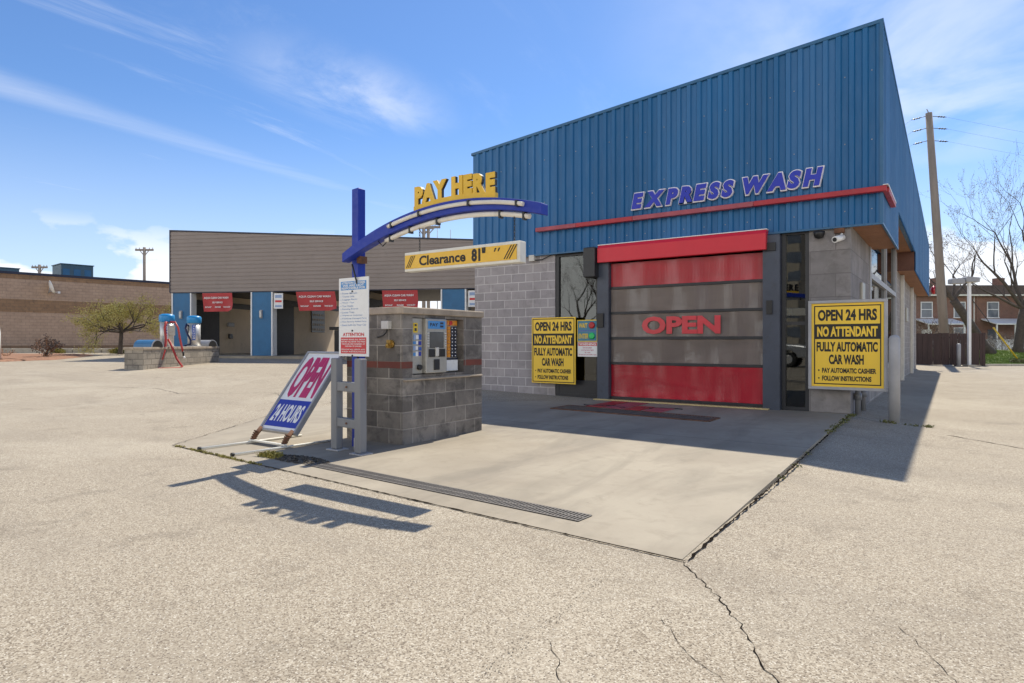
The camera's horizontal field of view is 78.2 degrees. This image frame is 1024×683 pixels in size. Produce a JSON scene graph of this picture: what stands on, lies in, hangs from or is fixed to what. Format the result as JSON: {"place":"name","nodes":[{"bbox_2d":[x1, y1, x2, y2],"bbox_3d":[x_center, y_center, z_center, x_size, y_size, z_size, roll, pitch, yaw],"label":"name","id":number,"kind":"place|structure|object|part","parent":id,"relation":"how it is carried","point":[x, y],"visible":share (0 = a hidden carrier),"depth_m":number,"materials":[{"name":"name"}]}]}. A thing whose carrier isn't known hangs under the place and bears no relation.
{"place":"outdoors","nodes":[
{"label":"outdoors","id":0,"kind":"place"},
{"bbox_2d":[329,327,338,351],"bbox_3d":[-8.850,-0.032,31.924,0.720,1.420,0.320,0,0,10],"label":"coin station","id":1,"kind":"object","parent":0,"point":[336,339],"visible":0.41,"depth_m":31.78,"materials":[{"name":"grey metal"}]},
{"bbox_2d":[0,353,1023,682],"bbox_3d":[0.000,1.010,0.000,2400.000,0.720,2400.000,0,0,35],"label":"parking lot","id":2,"kind":"structure","parent":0,"point":[136,545],"depth_m":3.53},
{"bbox_2d":[31,265,47,272],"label":"power pole","id":3,"kind":"object","parent":2,"relation":"on","point":[39,267],"visible":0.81,"depth_m":79.92,"materials":[{"name":"grey wood"}]},
{"bbox_2d":[0,353,93,361],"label":"mulch bed","id":4,"kind":"object","parent":2,"relation":"on","point":[26,356],"visible":0.94,"depth_m":29.66,"materials":[{"name":"brown soil"}]},
{"bbox_2d":[1,348,15,355],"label":"bare shrub","id":5,"kind":"object","parent":4,"relation":"on","point":[6,352],"visible":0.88,"depth_m":30.26,"materials":[{"name":"brown plant"}]},
{"bbox_2d":[28,333,64,355],"bbox_3d":[-22.182,0.188,29.942,1.540,1.154,1.640,0,0,-23],"label":"bare shrub","id":6,"kind":"object","parent":4,"relation":"on","point":[54,344],"visible":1,"depth_m":29.94,"materials":[{"name":"plant"}]},
{"bbox_2d":[1,348,113,352],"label":"kerb","id":7,"kind":"structure","parent":2,"relation":"on","point":[68,350],"depth_m":35.76,"materials":[{"name":"concrete"}]},
{"bbox_2d":[49,348,65,352],"bbox_3d":[-25.236,0.536,34.974,0.837,0.487,0.834,0,0,-42],"label":"shrub","id":8,"kind":"object","parent":2,"relation":"on","point":[61,350],"visible":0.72,"depth_m":34.90,"materials":[{"name":"green plant"}]},
{"bbox_2d":[0,271,170,347],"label":"block building","id":9,"kind":"structure","parent":2,"relation":"on","point":[32,310],"depth_m":43.64,"materials":[{"name":"beige brick"}]},
{"bbox_2d":[0,267,19,271],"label":"rooftop unit","id":10,"kind":"object","parent":9,"relation":"on","point":[9,269],"visible":0.29,"depth_m":43.75,"materials":[{"name":"metal"}]},
{"bbox_2d":[48,280,59,293],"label":"satellite dish","id":11,"kind":"object","parent":9,"relation":"attached to","point":[51,287],"visible":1,"depth_m":42.67,"materials":[{"name":"white paint"}]},
{"bbox_2d":[51,263,93,276],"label":"rooftop unit","id":12,"kind":"object","parent":9,"relation":"on","point":[71,269],"visible":0.47,"depth_m":46.78,"materials":[{"name":"blue metal"}]},
{"bbox_2d":[60,292,170,353],"bbox_3d":[-20.624,-0.852,33.300,5.565,3.539,4.607,0,0,-28],"label":"spreading tree","id":13,"kind":"object","parent":2,"relation":"on","point":[112,312],"visible":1,"depth_m":32.85,"materials":[{"name":"green plant"}]},
{"bbox_2d":[135,247,153,279],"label":"power pole","id":14,"kind":"object","parent":2,"relation":"on","point":[144,250],"visible":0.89,"depth_m":79.92,"materials":[{"name":"grey wood"}]},
{"bbox_2d":[123,346,219,369],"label":"vacuum island","id":15,"kind":"structure","parent":2,"relation":"on","point":[140,358],"depth_m":23.15,"materials":[{"name":"concrete"}]},
{"bbox_2d":[133,340,163,346],"bbox_3d":[-13.152,0.063,22.816,0.825,0.270,0.540,0,0,15],"label":"drum cover","id":16,"kind":"object","parent":15,"relation":"on","point":[148,343],"visible":0.99,"depth_m":22.64,"materials":[{"name":"blue metal"}]},
{"bbox_2d":[159,314,185,367],"bbox_3d":[-12.680,-0.009,23.444,0.978,2.077,1.312,0,0,-27],"label":"car vacuum","id":17,"kind":"object","parent":15,"relation":"on","point":[167,328],"visible":0.97,"depth_m":23.49,"materials":[{"name":"metal"}]},
{"bbox_2d":[184,315,201,345],"bbox_3d":[-12.809,-0.424,25.300,0.632,1.245,0.627,0,0,-27],"label":"car vacuum","id":18,"kind":"object","parent":15,"relation":"on","point":[192,328],"visible":0.98,"depth_m":25.14,"materials":[{"name":"metal"}]},
{"bbox_2d":[201,340,216,345],"bbox_3d":[-12.736,0.063,26.110,0.825,0.270,0.540,0,0,15],"label":"drum cover","id":19,"kind":"object","parent":15,"relation":"on","point":[208,342],"visible":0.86,"depth_m":25.90,"materials":[{"name":"grey metal"}]},
{"bbox_2d":[120,387,276,393],"bbox_3d":[-7.628,1.179,15.171,6.249,0.048,1.376,0,0,5],"label":"pavement crack","id":20,"kind":"object","parent":2,"relation":"on","point":[178,393],"visible":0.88,"depth_m":14.56,"materials":[{"name":"grey concrete"}]},
{"bbox_2d":[169,230,474,358],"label":"wash bay building","id":21,"kind":"structure","parent":2,"relation":"on","point":[253,272],"depth_m":30.20,"materials":[{"name":"brown"}]},
{"bbox_2d":[202,292,232,311],"bbox_3d":[-14.257,-1.910,30.476,1.700,0.919,0.223,0,0,10],"label":"bay banner","id":22,"kind":"object","parent":21,"relation":"hanging from","point":[217,302],"visible":1,"depth_m":30.52,"materials":[{"name":"red fabric"}]},
{"bbox_2d":[227,323,233,338],"bbox_3d":[-15.383,-0.595,34.482,0.100,0.870,0.550,0,0,10],"label":"control box","id":23,"kind":"object","parent":21,"relation":"attached to","point":[230,336],"visible":1,"depth_m":34.38,"materials":[{"name":"grey metal"}]},
{"bbox_2d":[259,310,262,317],"bbox_3d":[-11.990,-1.310,30.085,0.140,0.400,0.110,0,0,10],"label":"wall lamp","id":24,"kind":"object","parent":21,"relation":"attached to","point":[260,313],"visible":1,"depth_m":30.05,"materials":[{"name":"grey metal"}]},
{"bbox_2d":[274,293,282,308],"bbox_3d":[-11.091,-1.925,29.945,0.460,0.730,0.023,0,0,10],"label":"price notice","id":25,"kind":"object","parent":21,"relation":"attached to","point":[278,300],"visible":1,"depth_m":29.93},
{"bbox_2d":[296,291,336,310],"bbox_3d":[-9.189,-1.910,29.585,2.130,0.919,0.204,0,0,10],"label":"bay banner","id":26,"kind":"object","parent":21,"relation":"hanging from","point":[316,300],"visible":1,"depth_m":29.64,"materials":[{"name":"red fabric"}]},
{"bbox_2d":[311,311,324,332],"bbox_3d":[-10.878,-1.160,35.383,0.037,1.300,1.500,0,0,10],"label":"notice board","id":27,"kind":"object","parent":21,"relation":"attached to","point":[317,321],"visible":0.98,"depth_m":35.38,"materials":[{"name":"metal"}]},
{"bbox_2d":[382,290,417,306],"bbox_3d":[-5.136,-1.910,28.879,1.760,0.919,0.176,0,0,10],"label":"bay banner","id":28,"kind":"object","parent":21,"relation":"hanging from","point":[399,298],"visible":0.96,"depth_m":28.92,"materials":[{"name":"red fabric"}]},
{"bbox_2d":[468,290,474,306],"bbox_3d":[-1.738,-1.925,28.282,0.460,0.730,0.023,0,0,10],"label":"price notice","id":29,"kind":"object","parent":21,"relation":"attached to","point":[471,298],"visible":0.64,"depth_m":28.29,"materials":[{"name":"white plastic"}]},
{"bbox_2d":[420,226,433,307],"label":"power pole","id":30,"kind":"object","parent":2,"relation":"on","point":[423,235],"visible":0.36,"depth_m":59.88,"materials":[{"name":"grey metal"}]},
{"bbox_2d":[173,445,684,560],"bbox_3d":[-1.546,1.242,5.568,6.451,0.001,0.034,0,0,38],"label":"pavement joint","id":31,"kind":"object","parent":2,"relation":"on","point":[480,514],"visible":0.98,"depth_m":4.45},
{"bbox_2d":[425,226,439,307],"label":"power pole","id":32,"kind":"object","parent":2,"relation":"on","point":[428,236],"visible":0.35,"depth_m":65.88,"materials":[{"name":"grey metal"}]},
{"bbox_2d":[179,400,847,559],"bbox_3d":[-0.058,1.272,9.654,8.630,0.055,8.730,0,0,35],"label":"concrete apron","id":33,"kind":"object","parent":2,"relation":"on","point":[678,489],"visible":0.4,"depth_m":6.54,"materials":[{"name":"beige concrete"}]},
{"bbox_2d":[175,445,261,464],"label":"dry joint weeds","id":34,"kind":"object","parent":33,"relation":"on","point":[221,456],"visible":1,"depth_m":6.84,"materials":[{"name":"plant"}]},
{"bbox_2d":[197,351,344,456],"bbox_3d":[-2.851,0.688,7.627,0.755,1.116,1.546,0,0,35],"label":"portable sign","id":35,"kind":"object","parent":33,"relation":"on","point":[295,404],"visible":0.96,"depth_m":7.83,"materials":[{"name":"grey metal"}]},
{"bbox_2d":[257,450,284,458],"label":"dry weeds","id":36,"kind":"object","parent":33,"relation":"on","point":[271,454],"visible":0.97,"depth_m":6.79,"materials":[{"name":"green plant"}]},
{"bbox_2d":[274,454,329,463],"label":"leaf litter","id":37,"kind":"object","parent":33,"relation":"on","point":[288,457],"visible":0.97,"depth_m":6.58,"materials":[{"name":"plant"}]},
{"bbox_2d":[326,358,372,455],"bbox_3d":[-1.836,0.718,7.106,0.668,1.055,0.188,0,0,41],"label":"steel guard","id":38,"kind":"object","parent":33,"relation":"on","point":[357,423],"visible":1,"depth_m":7.00,"materials":[{"name":"grey paint"}]},
{"bbox_2d":[347,306,483,444],"bbox_3d":[-1.288,0.445,8.495,1.085,1.730,1.600,0,0,35],"label":"pay kiosk","id":39,"kind":"object","parent":33,"relation":"on","point":[405,405],"visible":0.8,"depth_m":7.88,"materials":[{"name":"concrete"}]},
{"bbox_2d":[377,321,391,337],"bbox_3d":[-1.584,-0.146,7.722,0.253,0.209,0.074,0,0,35],"label":"outlet box","id":40,"kind":"object","parent":39,"relation":"attached to","point":[386,325],"visible":1,"depth_m":7.66,"materials":[{"name":"plastic"}]},
{"bbox_2d":[385,340,394,347],"bbox_3d":[-1.492,0.030,7.632,0.099,0.100,0.105,0,0,35],"label":"hose tap","id":41,"kind":"object","parent":39,"relation":"attached to","point":[390,343],"visible":1,"depth_m":7.62,"materials":[{"name":"gold metal"}]},
{"bbox_2d":[413,318,446,373],"bbox_3d":[-1.142,0.055,8.033,0.355,0.690,0.590,0,0,35],"label":"payment machine","id":42,"kind":"object","parent":39,"relation":"on","point":[429,345],"visible":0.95,"depth_m":7.91,"materials":[{"name":"metal"}]},
{"bbox_2d":[447,320,457,371],"bbox_3d":[-0.935,0.055,8.471,0.270,0.690,0.345,0,0,35],"label":"snack dispenser","id":43,"kind":"object","parent":39,"relation":"on","point":[452,362],"visible":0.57,"depth_m":8.45,"materials":[{"name":"metal"}]},
{"bbox_2d":[447,360,457,370],"bbox_3d":[-0.838,0.318,8.400,0.029,0.145,0.330,0,0,35],"label":"tray door","id":44,"kind":"structure","parent":43,"relation":"in","point":[452,365],"depth_m":8.43,"materials":[{"name":"white paint"}]},
{"bbox_2d":[342,171,547,446],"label":"entrance arch","id":45,"kind":"structure","parent":33,"relation":"on","point":[478,199],"depth_m":6.55,"materials":[{"name":"blue paint"}]},
{"bbox_2d":[339,276,368,356],"bbox_3d":[-1.870,-0.289,7.437,0.515,0.932,0.020,0,0,35],"label":"instruction board","id":46,"kind":"object","parent":45,"relation":"attached to","point":[353,318],"visible":1,"depth_m":7.42,"materials":[{"name":"white plastic"}]},
{"bbox_2d":[405,211,525,272],"bbox_3d":[-0.512,-1.003,6.381,1.500,0.516,0.113,0,0,35],"label":"clearance bar","id":47,"kind":"object","parent":45,"relation":"hanging from","point":[501,253],"visible":1,"depth_m":6.27,"materials":[{"name":"yellow plastic"}]},
{"bbox_2d":[305,462,591,521],"bbox_3d":[-0.759,1.240,5.427,3.247,0.007,0.190,0,0,38],"label":"trench drain","id":48,"kind":"object","parent":33,"relation":"on","point":[526,506],"visible":1,"depth_m":5.13,"materials":[{"name":"metal"}]},
{"bbox_2d":[587,401,626,406],"bbox_3d":[1.902,1.238,12.506,0.330,0.009,1.230,0,0,35],"label":"guide plate","id":49,"kind":"object","parent":33,"relation":"on","point":[608,403],"visible":0.86,"depth_m":12.55,"materials":[{"name":"metal"}]},
{"bbox_2d":[603,402,647,408],"bbox_3d":[2.225,1.238,12.243,0.360,0.009,1.290,0,0,35],"label":"guide plate","id":50,"kind":"object","parent":33,"relation":"on","point":[629,404],"visible":0.93,"depth_m":12.16,"materials":[{"name":"metal"}]},
{"bbox_2d":[584,404,681,409],"bbox_3d":[2.209,1.235,11.848,1.888,0.019,0.478,0,0,32],"label":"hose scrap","id":51,"kind":"object","parent":33,"relation":"on","point":[624,407],"visible":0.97,"depth_m":11.78,"materials":[{"name":"rubber"}]},
{"bbox_2d":[550,405,720,421],"bbox_3d":[2.077,1.237,11.004,3.101,0.014,0.738,0,0,39],"label":"floor grate","id":52,"kind":"object","parent":33,"relation":"on","point":[638,413],"visible":1,"depth_m":10.84,"materials":[{"name":"metal"}]},
{"bbox_2d":[625,406,653,410],"bbox_3d":[2.367,1.238,11.723,0.330,0.009,0.680,0,0,35],"label":"guide plate","id":53,"kind":"object","parent":33,"relation":"on","point":[639,408],"visible":0.93,"depth_m":11.61,"materials":[{"name":"red metal"}]},
{"bbox_2d":[643,407,672,411],"bbox_3d":[2.674,1.238,11.446,0.350,0.009,0.680,0,0,35],"label":"guide plate","id":54,"kind":"object","parent":33,"relation":"on","point":[657,409],"visible":0.86,"depth_m":11.44,"materials":[{"name":"red metal"}]},
{"bbox_2d":[662,620,722,679],"bbox_3d":[0.748,1.248,2.429,0.057,0.001,0.850,0,0,-11],"label":"pavement crack","id":55,"kind":"object","parent":2,"relation":"on","point":[691,656],"visible":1,"depth_m":2.49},
{"bbox_2d":[471,18,928,414],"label":"car wash building","id":56,"kind":"structure","parent":2,"relation":"on","point":[705,303],"depth_m":12.42,"materials":[{"name":"metal"}]},
{"bbox_2d":[532,317,575,383],"bbox_3d":[0.961,0.200,14.187,1.140,1.480,0.153,0,0,35],"label":"hours sign","id":57,"kind":"object","parent":56,"relation":"attached to","point":[554,350],"visible":1,"depth_m":14.11,"materials":[{"name":"yellow plastic"}]},
{"bbox_2d":[529,252,580,261],"bbox_3d":[1.002,-1.920,14.185,1.430,0.140,0.109,0,0,35],"label":"junction box","id":58,"kind":"object","parent":56,"relation":"attached to","point":[532,258],"visible":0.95,"depth_m":14.48,"materials":[{"name":"plastic"}]},
{"bbox_3d":[1.472,-0.375,14.009,1.120,3.250,0.100,0,0,35],"label":"window","id":59,"kind":"part","parent":56,"relation":"part of","materials":[{"name":"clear glass"}]},
{"bbox_2d":[577,320,596,341],"bbox_3d":[1.635,-0.233,13.685,0.500,0.475,0.085,0,0,35],"label":"signal board","id":60,"kind":"object","parent":56,"relation":"attached to","point":[586,330],"visible":1,"depth_m":13.68,"materials":[{"name":"blue plastic"}]},
{"bbox_2d":[578,342,596,356],"bbox_3d":[1.641,0.170,13.685,0.490,0.320,0.016,0,0,35],"label":"warning notice","id":61,"kind":"object","parent":56,"relation":"attached to","point":[587,349],"visible":1,"depth_m":13.69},
{"bbox_3d":[3.383,-0.215,12.555,3.100,2.871,0.059,0,0,35],"label":"roll up door","id":62,"kind":"part","parent":56,"relation":"part of","materials":[{"name":"red plastic"}]},
{"bbox_2d":[631,165,824,210],"bbox_3d":[3.965,-2.893,12.044,3.642,0.357,0.081,0,0,35],"label":"facade sign","id":63,"kind":"object","parent":56,"relation":"attached to","point":[754,182],"visible":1,"depth_m":11.93,"materials":[{"name":"plastic"}]},
{"bbox_3d":[5.150,-0.375,11.434,0.460,3.250,0.100,0,0,35],"label":"window","id":64,"kind":"part","parent":56,"relation":"part of","materials":[{"name":"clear glass"}]},
{"bbox_2d":[813,231,824,238],"bbox_3d":[5.388,-1.865,11.060,0.190,0.130,0.190,0,0,35],"label":"dome camera","id":65,"kind":"object","parent":56,"relation":"attached to","point":[818,234],"visible":1,"depth_m":11.00,"materials":[{"name":"black plastic"}]},
{"bbox_2d":[832,228,845,242],"bbox_3d":[5.617,-1.833,10.841,0.189,0.293,0.294,0,0,35],"label":"security camera","id":66,"kind":"object","parent":56,"relation":"attached to","point":[840,237],"visible":1,"depth_m":10.84,"materials":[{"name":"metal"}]},
{"bbox_2d":[808,298,887,391],"bbox_3d":[5.748,0.060,10.807,1.200,1.540,0.199,0,0,35],"label":"hours sign","id":67,"kind":"object","parent":56,"relation":"attached to","point":[847,344],"visible":1,"depth_m":10.73,"materials":[{"name":"yellow metal"}]},
{"bbox_3d":[9.604,-1.050,16.287,0.110,3.500,7.300,0,0,35],"label":"side window","id":68,"kind":"part","parent":56,"relation":"part of","materials":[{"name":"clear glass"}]},
{"bbox_2d":[928,286,934,296],"bbox_3d":[20.452,-2.459,30.726,0.280,0.519,0.437,0,0,35],"label":"alarm bell","id":69,"kind":"object","parent":56,"relation":"attached to","point":[932,290],"visible":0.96,"depth_m":30.59,"materials":[{"name":"red metal"}]},
{"bbox_2d":[683,561,779,682],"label":"pavement crack","id":70,"kind":"object","parent":2,"relation":"on","point":[740,626],"visible":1,"depth_m":2.76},
{"bbox_2d":[688,415,849,560],"bbox_3d":[3.398,1.253,7.197,0.044,0.021,8.712,0,0,34],"label":"pavement joint","id":71,"kind":"object","parent":2,"relation":"on","point":[725,525],"visible":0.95,"depth_m":4.91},
{"bbox_2d":[777,413,856,478],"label":"weeds","id":72,"kind":"object","parent":2,"relation":"on","point":[836,426],"visible":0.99,"depth_m":9.26,"materials":[{"name":"green plant"}]},
{"bbox_2d":[889,335,901,423],"bbox_3d":[6.247,0.632,10.299,0.260,1.475,0.260,0,0,35],"label":"pipe bollard","id":73,"kind":"object","parent":2,"relation":"on","point":[894,378],"visible":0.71,"depth_m":10.23,"materials":[{"name":"metal"}]},
{"bbox_2d":[880,419,933,427],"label":"wall weeds","id":74,"kind":"object","parent":2,"relation":"on","point":[926,426],"depth_m":10.02,"materials":[{"name":"green plant"}]},
{"bbox_2d":[912,109,949,363],"bbox_3d":[25.265,-6.146,37.945,2.372,15.767,0.517,0,0,-3],"label":"utility pole","id":75,"kind":"object","parent":2,"relation":"on","point":[939,268],"visible":0.98,"depth_m":37.83,"materials":[{"name":"brown wood"}]},
{"bbox_2d":[944,263,1017,358],"bbox_3d":[27.698,-2.050,37.497,4.098,6.146,0.084,0,0,14],"label":"guy wire","id":76,"kind":"object","parent":75,"relation":"attached to","point":[1006,344],"visible":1,"depth_m":37.23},
{"bbox_2d":[916,333,984,365],"bbox_3d":[19.648,0.490,35.383,13.697,1.960,0.195,0,0,0],"label":"board fence","id":77,"kind":"object","parent":2,"relation":"on","point":[932,349],"visible":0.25,"depth_m":35.30,"materials":[{"name":"brown wood"}]},
{"bbox_2d":[957,343,960,365],"bbox_3d":[24.660,0.780,34.800,0.199,1.340,0.199,0,0,35],"label":"drive bollard","id":78,"kind":"object","parent":2,"relation":"on","point":[958,354],"visible":0.79,"depth_m":34.73,"materials":[{"name":"grey metal"}]},
{"bbox_2d":[948,276,979,366],"bbox_3d":[24.720,-1.080,34.500,1.500,4.940,0.440,0,0,0],"label":"light post","id":79,"kind":"object","parent":2,"relation":"on","point":[968,280],"visible":0.98,"depth_m":34.43,"materials":[{"name":"white metal"}]},
{"bbox_2d":[976,364,1023,365],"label":"kerb","id":80,"kind":"structure","parent":2,"relation":"on","point":[1002,365],"depth_m":35.35,"materials":[{"name":"concrete"}]},
{"bbox_2d":[0,0,1023,308],"label":"sky","id":81,"kind":"structure","parent":0,"point":[125,124],"materials":[{"name":"blue"}]},
{"bbox_2d":[979,349,1023,363],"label":"lawn","id":82,"kind":"structure","parent":0,"point":[1003,354],"depth_m":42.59,"materials":[{"name":"plant"}]},
{"bbox_2d":[916,319,962,340],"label":"tangled bush","id":83,"kind":"object","parent":82,"relation":"on","point":[920,331],"visible":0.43,"depth_m":46.49,"materials":[{"name":"grey plant"}]},
{"bbox_2d":[929,327,962,338],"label":"tangled bush","id":84,"kind":"object","parent":82,"relation":"on","point":[949,332],"visible":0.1,"depth_m":47.83,"materials":[{"name":"grey plant"}]},
{"bbox_2d":[916,278,979,343],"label":"brick house","id":85,"kind":"structure","parent":82,"relation":"on","point":[926,309],"depth_m":58.00,"materials":[{"name":"brown brick"}]},
{"bbox_2d":[920,302,932,317],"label":"window","id":86,"kind":"structure","parent":85,"relation":"in","point":[926,308],"depth_m":57.98,"materials":[{"name":"white glass"}]},
{"bbox_2d":[953,327,965,334],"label":"window","id":87,"kind":"structure","parent":85,"relation":"in","point":[959,328],"depth_m":57.98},
{"bbox_2d":[953,302,965,317],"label":"window","id":88,"kind":"structure","parent":85,"relation":"in","point":[955,315],"depth_m":57.98,"materials":[{"name":"white glass"}]},
{"bbox_2d":[928,228,996,353],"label":"bare tree","id":89,"kind":"object","parent":82,"relation":"on","point":[959,308],"visible":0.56,"depth_m":42.74,"materials":[{"name":"brown plant"}]},
{"bbox_2d":[927,140,1023,352],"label":"bare tree","id":90,"kind":"object","parent":82,"relation":"on","point":[1018,344],"visible":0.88,"depth_m":44.30,"materials":[{"name":"brown plant"}]},
{"bbox_2d":[968,219,1023,303],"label":"bare tree","id":91,"kind":"object","parent":82,"relation":"on","point":[1018,265],"visible":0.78,"depth_m":56.01,"materials":[{"name":"brown plant"}]},
{"bbox_2d":[975,278,1023,349],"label":"brick house","id":92,"kind":"structure","parent":82,"relation":"on","point":[1001,316],"depth_m":58.00,"materials":[{"name":"brown brick"}]},
{"bbox_2d":[988,330,995,338],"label":"door","id":93,"kind":"structure","parent":92,"relation":"in","point":[991,332],"depth_m":57.95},
{"bbox_2d":[986,302,999,317],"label":"window","id":94,"kind":"structure","parent":92,"relation":"in","point":[992,307],"depth_m":57.98,"materials":[{"name":"white glass"}]},
{"bbox_2d":[985,330,1014,349],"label":"tangled bush","id":95,"kind":"object","parent":82,"relation":"on","point":[1002,342],"visible":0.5,"depth_m":47.18,"materials":[{"name":"plant"}]},
{"bbox_2d":[1009,357,1023,363],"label":"weed clump","id":96,"kind":"object","parent":82,"relation":"on","point":[1014,360],"visible":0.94,"depth_m":36.98,"materials":[{"name":"green plant"}]}
]}

